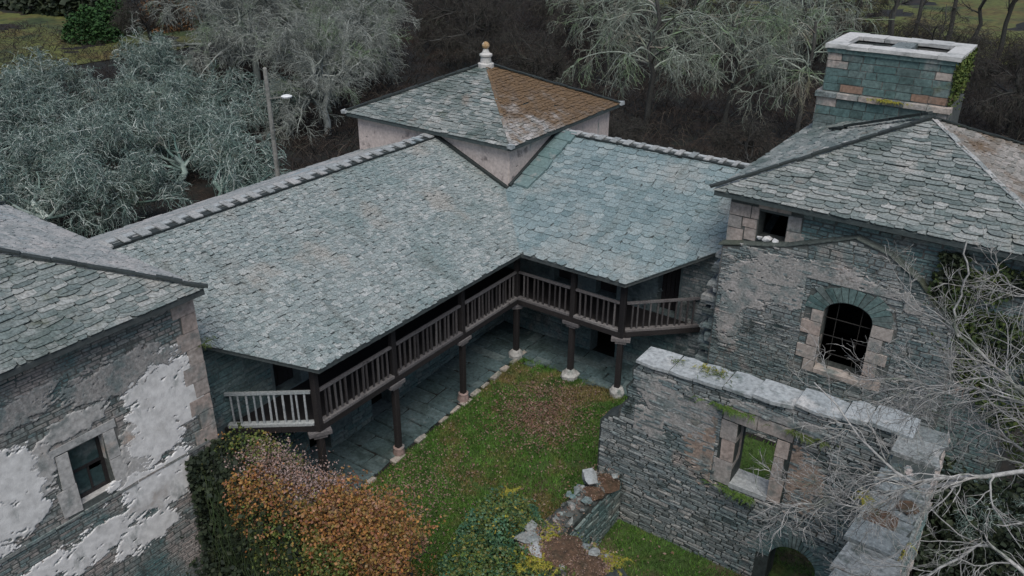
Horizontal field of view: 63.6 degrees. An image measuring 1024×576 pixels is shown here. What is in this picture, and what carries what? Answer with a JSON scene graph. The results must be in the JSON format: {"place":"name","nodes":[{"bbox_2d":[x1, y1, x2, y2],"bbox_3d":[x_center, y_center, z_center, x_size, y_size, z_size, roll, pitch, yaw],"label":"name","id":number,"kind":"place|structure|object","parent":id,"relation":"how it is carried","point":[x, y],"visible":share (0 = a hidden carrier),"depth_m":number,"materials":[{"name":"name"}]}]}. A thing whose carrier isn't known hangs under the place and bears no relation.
{"place":"outdoors","nodes":[
{"label":"outdoors","id":0,"kind":"place"},
{"bbox_2d":[0,3,200,75],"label":"side field","id":1,"kind":"structure","parent":0,"point":[30,18],"depth_m":102.48,"materials":[{"name":"green plant"}]},
{"bbox_2d":[0,0,130,17],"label":"hedge","id":2,"kind":"object","parent":1,"relation":"on","point":[22,6],"visible":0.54,"depth_m":119.50,"materials":[{"name":"green plant"}]},
{"bbox_2d":[60,4,120,44],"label":"evergreen bush","id":3,"kind":"object","parent":1,"relation":"on","point":[82,21],"visible":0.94,"depth_m":100.00,"materials":[{"name":"green plant"}]},
{"bbox_2d":[89,0,139,37],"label":"evergreen bush","id":4,"kind":"object","parent":1,"relation":"on","point":[104,6],"visible":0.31,"depth_m":104.80,"materials":[{"name":"green plant"}]},
{"bbox_2d":[137,0,203,32],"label":"bracken","id":5,"kind":"object","parent":1,"relation":"on","point":[179,29],"visible":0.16,"depth_m":108.98,"materials":[{"name":"plant"}]},
{"bbox_2d":[0,0,1023,575],"bbox_3d":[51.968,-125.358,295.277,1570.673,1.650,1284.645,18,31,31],"label":"ground","id":6,"kind":"structure","parent":0,"point":[606,344],"depth_m":72.95,"materials":[{"name":"soil"}]},
{"bbox_2d":[0,119,47,170],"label":"lichen tree","id":7,"kind":"object","parent":6,"relation":"on","point":[4,135],"visible":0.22,"depth_m":53.05,"materials":[{"name":"grey plant"}]},
{"bbox_2d":[0,60,72,146],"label":"lichen tree","id":8,"kind":"object","parent":6,"relation":"on","point":[9,103],"visible":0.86,"depth_m":59.87,"materials":[{"name":"grey plant"}]},
{"bbox_2d":[0,149,72,225],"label":"lichen tree","id":9,"kind":"object","parent":6,"relation":"on","point":[10,172],"visible":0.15,"depth_m":46.19,"materials":[{"name":"grey plant"}]},
{"bbox_2d":[0,106,91,197],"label":"lichen tree","id":10,"kind":"object","parent":6,"relation":"on","point":[34,178],"visible":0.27,"depth_m":50.95,"materials":[{"name":"grey plant"}]},
{"bbox_2d":[1,44,94,130],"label":"lichen tree","id":11,"kind":"object","parent":6,"relation":"on","point":[60,73],"visible":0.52,"depth_m":67.85,"materials":[{"name":"grey plant"}]},
{"bbox_2d":[0,151,156,237],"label":"lichen tree","id":12,"kind":"object","parent":6,"relation":"on","point":[24,204],"visible":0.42,"depth_m":44.67,"materials":[{"name":"grey plant"}]},
{"bbox_2d":[15,80,144,161],"bbox_3d":[-32.236,-10.778,59.643,10.366,7.447,7.693,6,27,12],"label":"lichen tree","id":13,"kind":"object","parent":6,"relation":"on","point":[57,109],"visible":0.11,"depth_m":59.98,"materials":[{"name":"grey plant"}]},
{"bbox_2d":[8,100,154,202],"bbox_3d":[-26.923,-8.581,51.899,7.966,6.309,9.962,15,30,27],"label":"lichen tree","id":14,"kind":"object","parent":6,"relation":"on","point":[88,128],"visible":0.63,"depth_m":50.82,"materials":[{"name":"grey plant"}]},
{"bbox_2d":[13,141,196,237],"bbox_3d":[-22.007,-5.427,46.033,9.110,5.769,7.285,8,27,14],"label":"lichen tree","id":15,"kind":"object","parent":6,"relation":"on","point":[104,184],"visible":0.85,"depth_m":45.25,"materials":[{"name":"grey plant"}]},
{"bbox_2d":[0,201,217,575],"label":"stone house","id":16,"kind":"structure","parent":6,"relation":"on","point":[102,364],"depth_m":19.51,"materials":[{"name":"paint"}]},
{"bbox_2d":[68,436,110,503],"bbox_3d":[-10.054,4.275,19.596,0.335,1.633,0.848,18,31,31],"label":"window","id":17,"kind":"structure","parent":16,"relation":"in","point":[91,483],"depth_m":19.68,"materials":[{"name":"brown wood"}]},
{"bbox_2d":[198,335,217,347],"bbox_3d":[-7.920,1.395,21.281,0.686,0.139,0.861,-21,34,-37],"label":"moss pad","id":18,"kind":"object","parent":16,"relation":"attached to","point":[206,342],"visible":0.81,"depth_m":21.25,"materials":[{"name":"green plant"}]},
{"bbox_2d":[57,56,185,121],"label":"lichen tree","id":19,"kind":"object","parent":6,"relation":"on","point":[102,89],"visible":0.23,"depth_m":66.94,"materials":[{"name":"grey plant"}]},
{"bbox_2d":[108,0,195,45],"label":"brown tree","id":20,"kind":"object","parent":6,"relation":"on","point":[124,15],"visible":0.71,"depth_m":94.61,"materials":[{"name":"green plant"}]},
{"bbox_2d":[95,69,216,154],"bbox_3d":[-26.027,-12.489,59.449,8.220,6.509,10.278,-23,35,-39],"label":"lichen tree","id":21,"kind":"object","parent":6,"relation":"on","point":[162,99],"visible":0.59,"depth_m":58.77,"materials":[{"name":"grey plant"}]},
{"bbox_2d":[109,27,203,87],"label":"lichen tree","id":22,"kind":"object","parent":6,"relation":"on","point":[159,52],"visible":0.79,"depth_m":74.58,"materials":[{"name":"grey plant"}]},
{"bbox_2d":[94,97,250,188],"bbox_3d":[-22.732,-8.657,55.057,10.418,8.519,5.872,-4,27,-10],"label":"lichen tree","id":23,"kind":"object","parent":6,"relation":"on","point":[165,139],"visible":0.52,"depth_m":53.86,"materials":[{"name":"grey plant"}]},
{"bbox_2d":[124,0,273,72],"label":"bare tree","id":24,"kind":"object","parent":6,"relation":"on","point":[185,3],"visible":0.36,"depth_m":84.23,"materials":[{"name":"grey plant"}]},
{"bbox_2d":[149,58,256,123],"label":"lichen tree","id":25,"kind":"object","parent":6,"relation":"on","point":[197,87],"visible":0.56,"depth_m":65.78,"materials":[{"name":"grey plant"}]},
{"bbox_2d":[170,81,257,176],"bbox_3d":[-20.788,-9.923,57.587,5.338,7.745,9.472,2,26,3],"label":"lichen tree","id":26,"kind":"object","parent":6,"relation":"on","point":[203,112],"visible":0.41,"depth_m":56.02,"materials":[{"name":"grey plant"}]},
{"bbox_2d":[176,0,293,89],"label":"bare tree","id":27,"kind":"object","parent":6,"relation":"on","point":[223,34],"visible":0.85,"depth_m":76.26,"materials":[{"name":"grey plant"}]},
{"bbox_2d":[186,115,292,195],"bbox_3d":[-16.325,-6.259,50.118,5.722,8.301,10.152,-11,29,-22],"label":"lichen tree","id":28,"kind":"object","parent":6,"relation":"on","point":[238,175],"visible":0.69,"depth_m":49.17,"materials":[{"name":"grey plant"}]},
{"bbox_2d":[181,0,310,50],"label":"bare tree","id":29,"kind":"object","parent":6,"relation":"on","point":[245,22],"visible":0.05,"depth_m":97.93,"materials":[{"name":"grey plant"}]},
{"bbox_2d":[216,66,308,133],"bbox_3d":[-19.044,-13.754,65.873,5.149,7.471,9.136,17,30,29],"label":"lichen tree","id":30,"kind":"object","parent":6,"relation":"on","point":[255,120],"visible":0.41,"depth_m":64.21,"materials":[{"name":"grey plant"}]},
{"bbox_2d":[263,67,291,176],"bbox_3d":[-10.741,-5.170,39.589,1.293,10.600,0.504,2,26,3],"label":"utility pole","id":31,"kind":"object","parent":6,"relation":"on","point":[272,129],"visible":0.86,"depth_m":38.31,"materials":[{"name":"grey metal"}]},
{"bbox_2d":[213,0,351,51],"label":"bare tree","id":32,"kind":"object","parent":6,"relation":"on","point":[299,5],"visible":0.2,"depth_m":89.67,"materials":[{"name":"grey plant"}]},
{"bbox_2d":[88,133,523,482],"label":"gallery wing","id":33,"kind":"structure","parent":6,"relation":"on","point":[342,291],"depth_m":26.53,"materials":[{"name":"grey stone"}]},
{"bbox_2d":[239,1,377,148],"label":"bare tree","id":34,"kind":"object","parent":6,"relation":"on","point":[318,43],"visible":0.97,"depth_m":62.22,"materials":[{"name":"grey plant"}]},
{"bbox_2d":[228,6,391,115],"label":"bare tree","id":35,"kind":"object","parent":6,"relation":"on","point":[334,59],"visible":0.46,"depth_m":68.87,"materials":[{"name":"grey plant"}]},
{"bbox_2d":[209,452,412,575],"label":"garden wall","id":36,"kind":"structure","parent":6,"relation":"on","point":[300,495],"depth_m":20.47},
{"bbox_2d":[180,422,312,575],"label":"dark ivy","id":37,"kind":"object","parent":36,"relation":"hanging from","point":[217,542],"visible":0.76,"depth_m":21.76,"materials":[{"name":"green plant"}]},
{"bbox_2d":[201,425,445,575],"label":"creeper","id":38,"kind":"object","parent":36,"relation":"attached to","point":[329,497],"visible":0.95,"depth_m":19.94,"materials":[{"name":"orange plant"}]},
{"bbox_2d":[0,20,648,238],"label":"undergrowth","id":39,"kind":"object","parent":6,"relation":"on","point":[58,44],"visible":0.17,"depth_m":84.22,"materials":[{"name":"green plant"}]},
{"bbox_2d":[280,0,411,89],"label":"bare tree","id":40,"kind":"object","parent":6,"relation":"on","point":[358,10],"visible":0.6,"depth_m":76.57,"materials":[{"name":"grey plant"}]},
{"bbox_2d":[307,0,422,68],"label":"bare tree","id":41,"kind":"object","parent":6,"relation":"on","point":[397,9],"visible":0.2,"depth_m":85.73,"materials":[{"name":"grey plant"}]},
{"bbox_2d":[406,0,522,53],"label":"brown tree","id":42,"kind":"object","parent":6,"relation":"on","point":[430,18],"visible":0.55,"depth_m":96.01,"materials":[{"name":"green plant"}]},
{"bbox_2d":[296,321,633,495],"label":"paved walk","id":43,"kind":"structure","parent":6,"relation":"on","point":[428,403],"depth_m":30.91,"materials":[{"name":"stone"}]},
{"bbox_2d":[409,0,522,66],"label":"brown tree","id":44,"kind":"object","parent":6,"relation":"on","point":[472,46],"visible":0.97,"depth_m":84.55,"materials":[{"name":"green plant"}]},
{"bbox_2d":[341,41,624,184],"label":"corner tower","id":45,"kind":"structure","parent":6,"relation":"on","point":[502,124],"depth_m":35.06,"materials":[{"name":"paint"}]},
{"bbox_2d":[34,28,1023,174],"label":"scrub","id":46,"kind":"object","parent":6,"relation":"on","point":[726,90],"visible":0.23,"depth_m":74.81,"materials":[{"name":"plant"}]},
{"bbox_2d":[495,18,582,86],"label":"brown tree","id":47,"kind":"object","parent":6,"relation":"on","point":[529,67],"visible":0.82,"depth_m":73.31,"materials":[{"name":"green plant"}]},
{"bbox_2d":[489,464,627,575],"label":"broken wall","id":48,"kind":"structure","parent":6,"relation":"on","point":[586,516],"depth_m":22.23,"materials":[{"name":"grey stone"}]},
{"bbox_2d":[436,484,554,575],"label":"ivy mound","id":49,"kind":"object","parent":48,"relation":"on","point":[509,516],"visible":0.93,"depth_m":20.16,"materials":[{"name":"green plant"}]},
{"bbox_2d":[496,485,522,497],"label":"fern","id":50,"kind":"object","parent":49,"relation":"on","point":[507,491],"visible":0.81,"depth_m":21.52,"materials":[{"name":"plant"}]},
{"bbox_2d":[488,539,539,575],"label":"fern","id":51,"kind":"object","parent":48,"relation":"attached to","point":[518,566],"visible":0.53,"depth_m":19.74,"materials":[{"name":"yellow plant"}]},
{"bbox_2d":[519,543,563,575],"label":"fern","id":52,"kind":"object","parent":48,"relation":"on","point":[540,560],"visible":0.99,"depth_m":19.71,"materials":[{"name":"yellow plant"}]},
{"bbox_2d":[534,519,560,549],"bbox_3d":[0.815,6.186,20.499,0.757,0.168,1.207,18,31,31],"label":"fern","id":53,"kind":"object","parent":48,"relation":"on","point":[549,536],"visible":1,"depth_m":20.55,"materials":[{"name":"yellow plant"}]},
{"bbox_2d":[593,542,634,575],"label":"fern","id":54,"kind":"object","parent":48,"relation":"on","point":[613,561],"visible":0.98,"depth_m":19.81,"materials":[{"name":"plant"}]},
{"bbox_2d":[516,0,610,38],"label":"brown tree","id":55,"kind":"object","parent":6,"relation":"on","point":[542,5],"visible":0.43,"depth_m":106.80,"materials":[{"name":"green plant"}]},
{"bbox_2d":[540,0,651,54],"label":"brown tree","id":56,"kind":"object","parent":6,"relation":"on","point":[586,30],"visible":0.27,"depth_m":93.66,"materials":[{"name":"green plant"}]},
{"bbox_2d":[545,0,690,86],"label":"bare tree","id":57,"kind":"object","parent":6,"relation":"on","point":[582,6],"visible":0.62,"depth_m":78.23,"materials":[{"name":"grey plant"}]},
{"bbox_2d":[476,128,780,398],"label":"gallery wing","id":58,"kind":"structure","parent":6,"relation":"on","point":[619,239],"depth_m":30.47,"materials":[{"name":"grey stone"}]},
{"bbox_2d":[608,99,653,142],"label":"brown tree","id":59,"kind":"object","parent":6,"relation":"on","point":[612,129],"visible":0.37,"depth_m":57.53,"materials":[{"name":"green plant"}]},
{"bbox_2d":[259,0,1023,125],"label":"scrub","id":60,"kind":"object","parent":6,"relation":"on","point":[527,30],"visible":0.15,"depth_m":99.93,"materials":[{"name":"plant"}]},
{"bbox_2d":[555,0,758,124],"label":"bare tree","id":61,"kind":"object","parent":6,"relation":"on","point":[631,14],"visible":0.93,"depth_m":66.10,"materials":[{"name":"grey plant"}]},
{"bbox_2d":[621,0,782,77],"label":"bare tree","id":62,"kind":"object","parent":6,"relation":"on","point":[696,3],"visible":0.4,"depth_m":82.84,"materials":[{"name":"grey plant"}]},
{"bbox_2d":[656,0,756,54],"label":"brown tree","id":63,"kind":"object","parent":6,"relation":"on","point":[678,4],"visible":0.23,"depth_m":95.28,"materials":[{"name":"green plant"}]},
{"bbox_2d":[702,107,778,162],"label":"brown tree","id":64,"kind":"object","parent":6,"relation":"on","point":[752,137],"visible":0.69,"depth_m":55.20,"materials":[{"name":"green plant"}]},
{"bbox_2d":[661,0,823,131],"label":"bare tree","id":65,"kind":"object","parent":6,"relation":"on","point":[737,70],"visible":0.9,"depth_m":62.97,"materials":[{"name":"grey plant"}]},
{"bbox_2d":[597,346,950,575],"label":"ruined house","id":66,"kind":"structure","parent":6,"relation":"on","point":[667,443],"depth_m":21.67,"materials":[{"name":"stone"}]},
{"bbox_2d":[670,356,683,365],"bbox_3d":[4.446,1.956,22.114,0.391,0.124,0.513,1,26,1],"label":"moss pad","id":67,"kind":"object","parent":66,"relation":"on","point":[676,361],"visible":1,"depth_m":22.10,"materials":[{"name":"green plant"}]},
{"bbox_2d":[684,360,725,378],"bbox_3d":[5.072,2.092,21.887,1.282,0.146,0.479,18,31,31],"label":"fern","id":68,"kind":"object","parent":66,"relation":"attached to","point":[707,367],"visible":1,"depth_m":21.79,"materials":[{"name":"green plant"}]},
{"bbox_2d":[697,366,737,385],"bbox_3d":[5.327,2.264,21.479,1.071,0.134,0.840,13,29,24],"label":"moss pad","id":69,"kind":"object","parent":66,"relation":"on","point":[714,373],"visible":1,"depth_m":21.50,"materials":[{"name":"green plant"}]},
{"bbox_2d":[691,396,755,424],"bbox_3d":[5.411,3.097,21.177,1.829,0.182,0.623,18,31,31],"label":"fern","id":70,"kind":"object","parent":66,"relation":"attached to","point":[730,411],"visible":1,"depth_m":21.02,"materials":[{"name":"green plant"}]},
{"bbox_2d":[701,479,755,506],"bbox_3d":[5.720,5.453,22.023,1.631,0.192,0.451,22,34,37],"label":"fern","id":71,"kind":"object","parent":66,"relation":"attached to","point":[743,496],"visible":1,"depth_m":21.84,"materials":[{"name":"green plant"}]},
{"bbox_2d":[740,460,770,479],"bbox_3d":[6.629,5.337,22.965,3.106,0.301,1.845,18,31,31],"label":"fern","id":72,"kind":"object","parent":66,"relation":"attached to","point":[747,469],"visible":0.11,"depth_m":23.20,"materials":[{"name":"green plant"}]},
{"bbox_2d":[761,424,837,450],"bbox_3d":[7.063,3.630,20.182,1.840,0.177,0.562,22,34,37],"label":"fern","id":73,"kind":"object","parent":66,"relation":"attached to","point":[807,440],"visible":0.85,"depth_m":20.04,"materials":[{"name":"green plant"}]},
{"bbox_2d":[851,491,873,506],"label":"fern","id":74,"kind":"object","parent":66,"relation":"attached to","point":[862,499],"visible":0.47,"depth_m":16.88,"materials":[{"name":"green plant"}]},
{"bbox_2d":[899,543,917,559],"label":"fern","id":75,"kind":"object","parent":66,"relation":"attached to","point":[901,558],"visible":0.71,"depth_m":15.59,"materials":[{"name":"yellow plant"}]},
{"bbox_2d":[712,0,876,134],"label":"bare tree","id":76,"kind":"object","parent":6,"relation":"on","point":[805,80],"visible":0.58,"depth_m":63.59,"materials":[{"name":"grey plant"}]},
{"bbox_2d":[736,0,895,86],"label":"bare tree","id":77,"kind":"object","parent":6,"relation":"on","point":[815,11],"visible":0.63,"depth_m":77.99,"materials":[{"name":"grey plant"}]},
{"bbox_2d":[780,0,901,62],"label":"brown tree","id":78,"kind":"object","parent":6,"relation":"on","point":[878,14],"visible":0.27,"depth_m":88.88,"materials":[{"name":"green plant"}]},
{"bbox_2d":[695,32,1023,501],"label":"stone house","id":79,"kind":"structure","parent":6,"relation":"on","point":[845,178],"depth_m":25.20,"materials":[{"name":"stone"}]},
{"bbox_2d":[762,236,772,241],"bbox_3d":[7.973,-1.534,25.762,0.272,0.162,0.265,18,31,31],"label":"rubble chunk","id":80,"kind":"object","parent":79,"relation":"on","point":[767,238],"visible":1,"depth_m":25.70,"materials":[{"name":"white stone"}]},
{"bbox_2d":[867,97,911,105],"bbox_3d":[13.495,-6.632,29.520,1.611,0.181,0.671,18,31,31],"label":"fern","id":81,"kind":"object","parent":79,"relation":"attached to","point":[887,101],"visible":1,"depth_m":29.49,"materials":[{"name":"green plant"}]},
{"bbox_2d":[947,47,977,114],"bbox_3d":[16.088,-7.023,29.679,0.349,2.903,3.232,18,31,31],"label":"ivy","id":82,"kind":"object","parent":79,"relation":"attached to","point":[962,72],"visible":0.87,"depth_m":29.03,"materials":[{"name":"green plant"}]},
{"bbox_2d":[922,250,1023,474],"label":"wall ivy","id":83,"kind":"object","parent":79,"relation":"attached to","point":[955,259],"depth_m":22.82,"materials":[{"name":"plant"}]},
{"bbox_2d":[746,222,1023,575],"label":"bare tree","id":84,"kind":"object","parent":6,"relation":"on","point":[953,481],"visible":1,"depth_m":11.64,"materials":[{"name":"grey plant"}]},
{"bbox_2d":[897,1,997,89],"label":"brown tree","id":85,"kind":"object","parent":6,"relation":"on","point":[942,29],"visible":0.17,"depth_m":73.69,"materials":[{"name":"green plant"}]},
{"bbox_2d":[909,456,1023,575],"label":"dark bush","id":86,"kind":"object","parent":6,"relation":"on","point":[970,487],"visible":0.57,"depth_m":22.79,"materials":[{"name":"plant"}]},
{"bbox_2d":[911,418,1023,575],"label":"roadside scrub","id":87,"kind":"object","parent":6,"relation":"on","point":[945,537],"visible":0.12,"depth_m":23.45,"materials":[{"name":"plant"}]},
{"bbox_2d":[945,478,1023,575],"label":"bush","id":88,"kind":"object","parent":6,"relation":"on","point":[990,522],"visible":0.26,"depth_m":22.84,"materials":[{"name":"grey plant"}]},
{"bbox_2d":[961,38,1023,138],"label":"brown tree","id":89,"kind":"object","parent":6,"relation":"on","point":[1014,102],"visible":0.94,"depth_m":65.84,"materials":[{"name":"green plant"}]},
{"bbox_2d":[342,356,814,575],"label":"courtyard lawn","id":90,"kind":"structure","parent":0,"point":[777,570],"depth_m":26.61,"materials":[{"name":"green plant"}]},
{"bbox_2d":[402,541,446,575],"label":"bramble","id":91,"kind":"object","parent":90,"relation":"on","point":[423,570],"visible":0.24,"depth_m":22.92,"materials":[{"name":"green plant"}]},
{"bbox_2d":[359,363,699,575],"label":"fallen leaves","id":92,"kind":"object","parent":90,"relation":"on","point":[415,496],"visible":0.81,"depth_m":27.48,"materials":[{"name":"brown plant"}]},
{"bbox_2d":[453,368,613,481],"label":"fallen leaves","id":93,"kind":"object","parent":90,"relation":"on","point":[538,412],"visible":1,"depth_m":29.34,"materials":[{"name":"brown plant"}]},
{"bbox_2d":[635,0,1023,64],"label":"back field","id":94,"kind":"structure","parent":0,"point":[994,12],"depth_m":128.77,"materials":[{"name":"plant"}]},
{"bbox_2d":[887,0,913,33],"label":"slim tree","id":95,"kind":"object","parent":94,"relation":"on","point":[891,11],"visible":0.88,"depth_m":106.45,"materials":[{"name":"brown plant"}]},
{"bbox_2d":[912,0,933,37],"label":"slim tree","id":96,"kind":"object","parent":94,"relation":"on","point":[922,3],"visible":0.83,"depth_m":102.54,"materials":[{"name":"brown plant"}]},
{"bbox_2d":[945,0,957,40],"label":"slim tree","id":97,"kind":"object","parent":94,"relation":"on","point":[951,28],"visible":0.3,"depth_m":102.89,"materials":[{"name":"brown plant"}]},
{"bbox_2d":[958,0,990,39],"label":"slim tree","id":98,"kind":"object","parent":94,"relation":"on","point":[980,19],"visible":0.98,"depth_m":98.15,"materials":[{"name":"brown plant"}]},
{"bbox_2d":[997,0,1017,52],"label":"slim tree","id":99,"kind":"object","parent":94,"relation":"on","point":[1010,7],"visible":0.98,"depth_m":96.20,"materials":[{"name":"brown plant"}]},
{"bbox_2d":[889,0,909,35],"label":"slim tree","id":100,"kind":"object","parent":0,"point":[892,22],"visible":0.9,"depth_m":99.24,"materials":[{"name":"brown plant"}]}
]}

